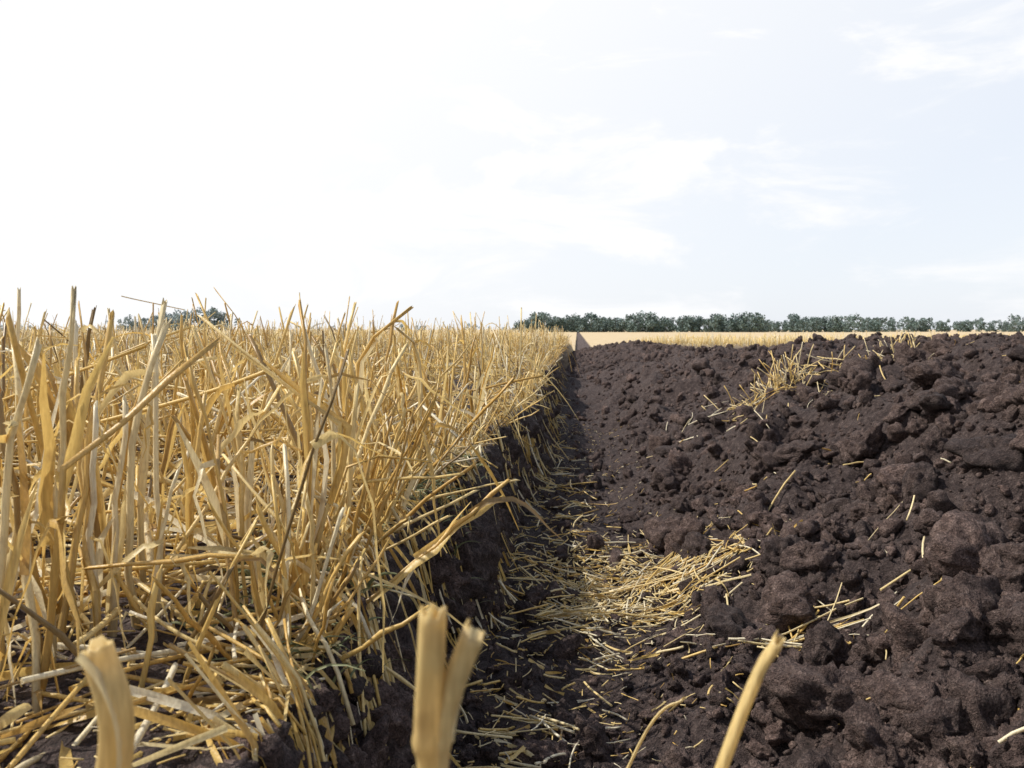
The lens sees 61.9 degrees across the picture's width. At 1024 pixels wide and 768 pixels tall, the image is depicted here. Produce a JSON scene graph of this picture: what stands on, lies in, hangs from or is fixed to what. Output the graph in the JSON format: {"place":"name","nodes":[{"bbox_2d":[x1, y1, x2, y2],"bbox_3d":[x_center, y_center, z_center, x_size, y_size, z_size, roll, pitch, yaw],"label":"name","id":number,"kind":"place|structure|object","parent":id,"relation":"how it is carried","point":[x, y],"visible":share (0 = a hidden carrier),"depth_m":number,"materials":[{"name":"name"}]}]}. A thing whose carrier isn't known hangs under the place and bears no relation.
{"place":"outdoors","nodes":[
{"label":"outdoors","id":0,"kind":"place"},
{"bbox_2d":[0,330,1023,767],"bbox_3d":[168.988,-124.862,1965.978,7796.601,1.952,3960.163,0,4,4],"label":"ground","id":1,"kind":"structure","parent":0,"point":[488,546],"depth_m":1.35,"materials":[{"name":"soil"}]},
{"bbox_2d":[75,635,134,767],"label":"straw stalk","id":2,"kind":"object","parent":1,"relation":"on","point":[98,661],"visible":1,"depth_m":0.23,"materials":[{"name":"yellow plant"}]},
{"bbox_2d":[101,306,238,330],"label":"tree line","id":3,"kind":"object","parent":1,"relation":"on","point":[218,316],"visible":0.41,"depth_m":822.99,"materials":[{"name":"green plant"}]},
{"bbox_2d":[0,323,505,330],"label":"tree line","id":4,"kind":"object","parent":1,"relation":"on","point":[402,325],"visible":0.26,"depth_m":967.97,"materials":[{"name":"green plant"}]},
{"bbox_2d":[156,448,494,744],"bbox_3d":[-0.168,0.258,1.093,0.253,0.236,1.035,0,4,4],"label":"straw","id":5,"kind":"object","parent":1,"relation":"on","point":[269,581],"visible":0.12,"depth_m":0.74,"materials":[{"name":"beige plant"}]},
{"bbox_2d":[412,603,484,767],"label":"straw stalk","id":6,"kind":"object","parent":1,"relation":"on","point":[439,690],"visible":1,"depth_m":0.20,"materials":[{"name":"yellow plant"}]},
{"bbox_2d":[0,285,1023,767],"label":"wheat stubble","id":7,"kind":"object","parent":1,"relation":"on","point":[282,545],"visible":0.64,"depth_m":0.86,"materials":[{"name":"beige plant"}]},
{"bbox_2d":[2,332,1023,767],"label":"soil clods","id":8,"kind":"object","parent":1,"relation":"on","point":[828,676],"visible":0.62,"depth_m":1.16,"materials":[{"name":"brown soil"}]},
{"bbox_2d":[626,696,686,767],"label":"straw stalk","id":9,"kind":"object","parent":1,"relation":"on","point":[663,709],"visible":1,"depth_m":0.51,"materials":[{"name":"beige plant"}]},
{"bbox_2d":[511,310,866,331],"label":"tree line","id":10,"kind":"object","parent":1,"relation":"on","point":[715,323],"visible":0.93,"depth_m":496.05,"materials":[{"name":"green plant"}]},
{"bbox_2d":[715,630,785,767],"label":"straw stalk","id":11,"kind":"object","parent":1,"relation":"on","point":[769,654],"visible":1,"depth_m":0.25,"materials":[{"name":"yellow plant"}]},
{"bbox_2d":[704,342,826,409],"bbox_3d":[0.883,-0.008,2.936,0.417,0.276,0.230,0,4,4],"label":"straw tuft","id":12,"kind":"object","parent":1,"relation":"on","point":[776,383],"visible":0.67,"depth_m":2.93,"materials":[{"name":"beige plant"}]},
{"bbox_2d":[801,339,893,371],"bbox_3d":[1.336,-0.081,3.162,0.437,0.181,0.310,-3,5,-36],"label":"straw tuft","id":13,"kind":"object","parent":1,"relation":"on","point":[836,364],"visible":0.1,"depth_m":3.16,"materials":[{"name":"beige plant"}]},
{"bbox_2d":[878,329,931,350],"bbox_3d":[1.534,-0.150,3.339,0.184,0.128,0.119,2,4,32],"label":"straw tuft","id":14,"kind":"object","parent":1,"relation":"on","point":[904,337],"visible":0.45,"depth_m":3.35,"materials":[{"name":"beige plant"}]},
{"bbox_2d":[823,314,1023,331],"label":"tree line","id":15,"kind":"object","parent":1,"relation":"on","point":[877,323],"visible":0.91,"depth_m":570.58,"materials":[{"name":"green plant"}]},
{"bbox_2d":[0,0,1023,329],"label":"sky","id":16,"kind":"structure","parent":0,"point":[774,159],"materials":[{"name":"white"}]}
]}

